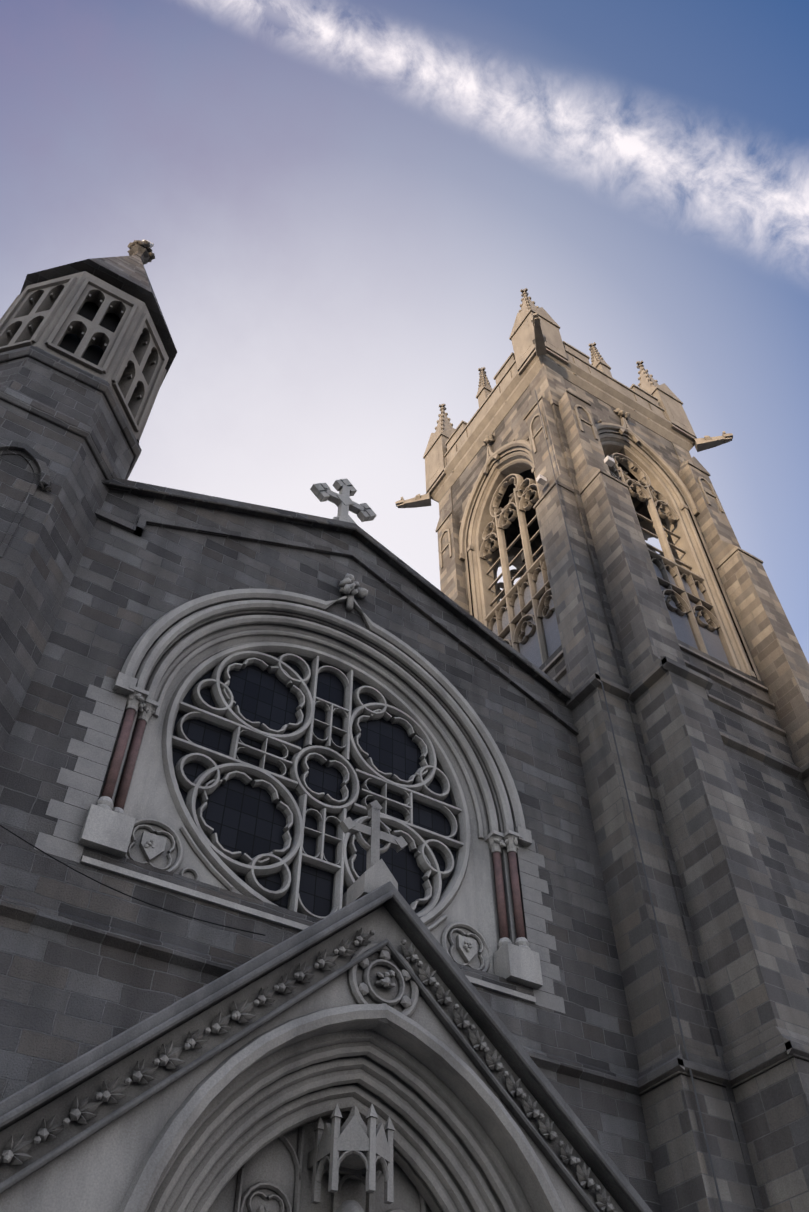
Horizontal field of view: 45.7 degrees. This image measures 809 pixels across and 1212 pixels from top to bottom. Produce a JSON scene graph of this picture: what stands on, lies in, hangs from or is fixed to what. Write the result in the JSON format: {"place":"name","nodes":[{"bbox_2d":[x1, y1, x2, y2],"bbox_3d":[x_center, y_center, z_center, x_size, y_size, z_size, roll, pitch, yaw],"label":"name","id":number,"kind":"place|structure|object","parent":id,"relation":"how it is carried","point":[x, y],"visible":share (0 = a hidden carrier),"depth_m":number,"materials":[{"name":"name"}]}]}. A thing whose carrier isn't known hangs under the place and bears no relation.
{"place":"outdoors","nodes":[
{"label":"outdoors","id":0,"kind":"place"},
{"bbox_2d":[0,906,623,1211],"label":"porch gable","id":1,"kind":"structure","parent":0,"point":[96,1171],"depth_m":11.82,"materials":[{"name":"grey stone"}]},
{"bbox_2d":[0,928,615,1211],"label":"carved floral ornament","id":2,"kind":"object","parent":1,"relation":"attached to","point":[14,1152],"visible":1,"depth_m":12.53,"materials":[{"name":"grey stone"}]},
{"bbox_2d":[117,1004,565,1211],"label":"porch arch orders","id":3,"kind":"object","parent":1,"relation":"attached to","point":[215,1135],"visible":1,"depth_m":12.85,"materials":[{"name":"grey stone"}]},
{"bbox_2d":[207,1118,431,1211],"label":"tympanum","id":4,"kind":"object","parent":3,"relation":"in","point":[275,1175],"visible":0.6,"depth_m":12.38,"materials":[{"name":"grey stone"}]},
{"bbox_2d":[307,1104,394,1211],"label":"porch canopy","id":5,"kind":"object","parent":4,"relation":"attached to","point":[354,1147],"visible":1,"depth_m":12.34,"materials":[{"name":"grey stone"}]},
{"bbox_2d":[347,943,418,1023],"bbox_3d":[-0.276,5.319,13.605,1.160,1.160,0.231,25,-54,-20],"label":"carved medallion","id":6,"kind":"object","parent":1,"relation":"attached to","point":[360,990],"visible":0.85,"depth_m":13.57,"materials":[{"name":"grey stone"}]},
{"bbox_2d":[0,489,661,1211],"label":"nave wall","id":7,"kind":"structure","parent":0,"point":[64,999],"depth_m":17.29,"materials":[{"name":"grey stone"}]},
{"bbox_2d":[34,676,564,1013],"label":"quoins","id":8,"kind":"object","parent":7,"relation":"attached to","point":[84,794],"visible":0.79,"depth_m":16.22,"materials":[{"name":"grey stone"}]},
{"bbox_2d":[124,818,489,971],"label":"carved shield reliefs","id":9,"kind":"object","parent":7,"relation":"attached to","point":[151,845],"visible":0.81,"depth_m":16.06,"materials":[{"name":"grey stone"}]},
{"bbox_2d":[101,708,524,938],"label":"columns","id":10,"kind":"structure","parent":7,"relation":"attached to","point":[115,766],"depth_m":16.73,"materials":[{"name":"brown stone"}]},
{"bbox_2d":[161,642,469,924],"bbox_3d":[-1.564,3.411,18.966,6.840,6.840,0.300,25,-54,-20],"label":"rose window tracery","id":11,"kind":"object","parent":7,"relation":"in","point":[225,714],"visible":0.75,"depth_m":18.86,"materials":[{"name":"grey stone"}]},
{"bbox_2d":[172,655,456,916],"bbox_3d":[-1.621,3.482,19.027,6.700,6.700,0.040,25,-54,-20],"label":"window glass","id":12,"kind":"object","parent":11,"relation":"in","point":[243,818],"visible":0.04,"depth_m":18.70,"materials":[{"name":"black glass"}]},
{"bbox_2d":[0,894,638,1094],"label":"string course","id":13,"kind":"object","parent":7,"relation":"attached to","point":[57,921],"depth_m":14.03,"materials":[{"name":"grey stone"}]},
{"bbox_2d":[113,588,531,846],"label":"rose arch rolls","id":14,"kind":"object","parent":7,"relation":"attached to","point":[439,684],"visible":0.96,"depth_m":20.90,"materials":[{"name":"grey stone"}]},
{"bbox_2d":[339,573,367,611],"bbox_3d":[-1.194,-0.293,22.456,0.756,1.077,0.492,25,-54,-20],"label":"carved finial","id":15,"kind":"object","parent":7,"relation":"attached to","point":[348,583],"visible":0.98,"depth_m":22.36,"materials":[{"name":"grey stone"}]},
{"bbox_2d":[0,0,808,662],"label":"sky","id":16,"kind":"structure","parent":0,"point":[347,208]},
{"bbox_2d":[451,378,808,1211],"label":"tower wall","id":17,"kind":"structure","parent":0,"point":[775,800],"depth_m":25.43,"materials":[{"name":"beige stone"}]},
{"bbox_2d":[427,346,696,501],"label":"tower cornice","id":18,"kind":"structure","parent":17,"relation":"attached to","point":[514,389],"depth_m":39.58,"materials":[{"name":"beige stone"}]},
{"bbox_2d":[442,364,650,485],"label":"cornice bosses","id":19,"kind":"object","parent":18,"relation":"attached to","point":[506,401],"visible":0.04,"depth_m":39.58,"materials":[{"name":"beige stone"}]},
{"bbox_2d":[444,341,667,466],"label":"parapet","id":20,"kind":"structure","parent":18,"relation":"on","point":[505,373],"depth_m":40.74,"materials":[{"name":"beige stone"}]},
{"bbox_2d":[476,342,612,406],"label":"pinnacles","id":21,"kind":"object","parent":20,"relation":"on","point":[485,389],"visible":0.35,"depth_m":42.73,"materials":[{"name":"beige stone"}]},
{"bbox_2d":[458,408,699,569],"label":"tower window hoods","id":22,"kind":"object","parent":17,"relation":"attached to","point":[600,425],"visible":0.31,"depth_m":37.68,"materials":[{"name":"beige stone"}]},
{"bbox_2d":[464,429,767,691],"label":"tower window frames","id":23,"kind":"structure","parent":17,"relation":"in","point":[695,558],"depth_m":36.03,"materials":[{"name":"beige stone"}]},
{"bbox_2d":[479,453,720,663],"bbox_3d":[6.793,0.140,34.636,7.000,11.270,7.000,25,-54,-20],"label":"belfry window tracery","id":24,"kind":"object","parent":23,"relation":"in","point":[664,560],"visible":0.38,"depth_m":33.28,"materials":[{"name":"beige stone"}]},
{"bbox_2d":[492,562,729,667],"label":"louvers","id":25,"kind":"object","parent":23,"relation":"in","point":[530,650],"depth_m":30.38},
{"bbox_2d":[435,386,808,1211],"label":"buttresses","id":26,"kind":"structure","parent":17,"relation":"attached to","point":[755,984],"depth_m":20.58,"materials":[{"name":"grey stone"}]},
{"bbox_2d":[423,288,695,502],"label":"corner pinnacles","id":27,"kind":"object","parent":26,"relation":"on","point":[669,402],"visible":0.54,"depth_m":41.98,"materials":[{"name":"beige stone"}]},
{"bbox_2d":[439,365,691,515],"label":"tower corner piers","id":28,"kind":"structure","parent":26,"relation":"attached to","point":[547,383],"depth_m":37.58,"materials":[{"name":"beige stone"}]},
{"bbox_2d":[395,313,732,507],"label":"gargoyles","id":29,"kind":"object","parent":28,"relation":"attached to","point":[701,444],"visible":0.75,"depth_m":40.44,"materials":[{"name":"beige stone"}]},
{"bbox_2d":[498,456,637,562],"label":"belfry openings","id":30,"kind":"object","parent":26,"relation":"attached to","point":[533,527],"visible":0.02,"depth_m":41.59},
{"bbox_2d":[536,455,614,485],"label":"floodlights","id":31,"kind":"object","parent":26,"relation":"attached to","point":[608,460],"visible":1,"depth_m":31.69,"materials":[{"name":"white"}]},
{"bbox_2d":[439,404,723,568],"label":"tower buttress panels","id":32,"kind":"object","parent":26,"relation":"attached to","point":[591,424],"visible":0.46,"depth_m":35.46,"materials":[{"name":"beige stone"}]},
{"bbox_2d":[535,390,723,1211],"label":"lightning conductor","id":33,"kind":"object","parent":26,"relation":"attached to","point":[706,1141],"visible":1,"depth_m":19.50,"materials":[{"name":"grey"}]},
{"bbox_2d":[566,656,808,1092],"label":"tower strings","id":34,"kind":"object","parent":26,"relation":"attached to","point":[786,1047],"visible":0.25,"depth_m":23.56},
{"bbox_2d":[552,659,785,736],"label":"tower string courses","id":35,"kind":"object","parent":17,"relation":"attached to","point":[560,674],"visible":0.19,"depth_m":27.24,"materials":[{"name":"grey stone"}]},
{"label":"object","id":36,"kind":"structure","parent":0,"visible":0},
{"bbox_2d":[0,346,133,756],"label":"turret shaft","id":37,"kind":"object","parent":36,"relation":"on","point":[40,559],"visible":0.52,"depth_m":18.40,"materials":[{"name":"grey stone"}]},
{"bbox_2d":[0,454,33,545],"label":"blind arch recess","id":38,"kind":"object","parent":37,"relation":"in","point":[16,477],"visible":0.92,"depth_m":17.71,"materials":[{"name":"grey stone"}]},
{"bbox_2d":[0,440,51,557],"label":"blind arch molding","id":39,"kind":"structure","parent":37,"relation":"attached to","point":[33,458],"depth_m":18.16,"materials":[{"name":"grey stone"}]},
{"bbox_2d":[0,345,141,479],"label":"turret offsets","id":40,"kind":"object","parent":37,"relation":"attached to","point":[45,413],"visible":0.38,"depth_m":20.84,"materials":[{"name":"grey stone"}]},
{"bbox_2d":[0,276,166,442],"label":"turret lantern trim","id":41,"kind":"structure","parent":37,"relation":"on","point":[70,281],"depth_m":23.35,"materials":[{"name":"grey stone"}]},
{"bbox_2d":[59,302,135,380],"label":"window openings","id":42,"kind":"object","parent":41,"relation":"on","point":[93,354],"visible":0.04,"depth_m":23.56,"materials":[{"name":"black"}]},
{"bbox_2d":[20,245,176,386],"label":"turret roof","id":43,"kind":"structure","parent":41,"relation":"on","point":[128,275],"depth_m":25.64,"materials":[{"name":"grey stone"}]},
{"bbox_2d":[127,240,154,261],"bbox_3d":[-8.609,-11.649,31.518,0.934,0.900,0.696,25,-54,-20],"label":"finial","id":44,"kind":"object","parent":43,"relation":"on","point":[145,244],"visible":0.44,"depth_m":31.39,"materials":[{"name":"grey stone"}]},
{"bbox_2d":[0,271,168,438],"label":"turret lantern","id":45,"kind":"object","parent":37,"relation":"on","point":[141,369],"visible":0.38,"depth_m":23.63,"materials":[{"name":"stone"}]},
{"bbox_2d":[0,881,652,1211],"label":"portal gable coping","id":46,"kind":"object","parent":36,"relation":"on","point":[97,1060],"visible":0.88,"depth_m":13.21,"materials":[{"name":"grey stone"}]},
{"bbox_2d":[336,1200,364,1211],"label":"madonna statue","id":47,"kind":"object","parent":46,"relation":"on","point":[350,1206],"visible":1,"depth_m":11.93,"materials":[{"name":"stone"}]},
{"bbox_2d":[339,800,407,904],"bbox_3d":[-0.510,4.005,15.681,1.255,2.007,0.560,25,-54,-20],"label":"stone cross","id":48,"kind":"object","parent":46,"relation":"on","point":[377,873],"visible":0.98,"depth_m":15.69,"materials":[{"name":"grey stone"}]},
{"bbox_3d":[-13.543,21.506,29.979,14.170,19.350,46.750,25,-54,-20],"label":"nave","id":49,"kind":"object","parent":36,"relation":"on","visible":0},
{"bbox_2d":[0,825,264,935],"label":"cable","id":50,"kind":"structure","parent":49,"relation":"attached to","point":[127,894],"depth_m":14.22,"materials":[{"name":"black"}]},
{"bbox_2d":[80,609,535,1003],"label":"rose arch orders","id":51,"kind":"object","parent":49,"relation":"attached to","point":[473,903],"visible":0.25,"depth_m":18.53,"materials":[{"name":"grey stone"}]},
{"bbox_2d":[78,684,542,988],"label":"colonnette caps","id":52,"kind":"object","parent":49,"relation":"attached to","point":[108,826],"visible":0.9,"depth_m":17.06,"materials":[{"name":"grey stone"}]},
{"bbox_2d":[101,477,571,701],"bbox_3d":[-1.051,-0.165,23.762,14.170,3.691,1.620,25,-54,-20],"label":"gable coping","id":53,"kind":"object","parent":49,"relation":"attached to","point":[407,571],"visible":0.29,"depth_m":24.19,"materials":[{"name":"stone"}]},
{"bbox_2d":[310,479,376,523],"bbox_3d":[-1.663,-2.581,26.040,1.984,2.922,0.840,25,-54,-20],"label":"gable cross","id":54,"kind":"object","parent":53,"relation":"on","point":[343,502],"visible":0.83,"depth_m":26.27,"materials":[{"name":"stone"}]},
{"bbox_2d":[94,508,578,735],"bbox_3d":[-1.181,-0.292,22.630,12.870,3.002,0.100,25,-54,-20],"label":"roof edge","id":55,"kind":"object","parent":49,"relation":"attached to","point":[137,529],"visible":0.81,"depth_m":23.34,"materials":[{"name":"stone"}]}
]}

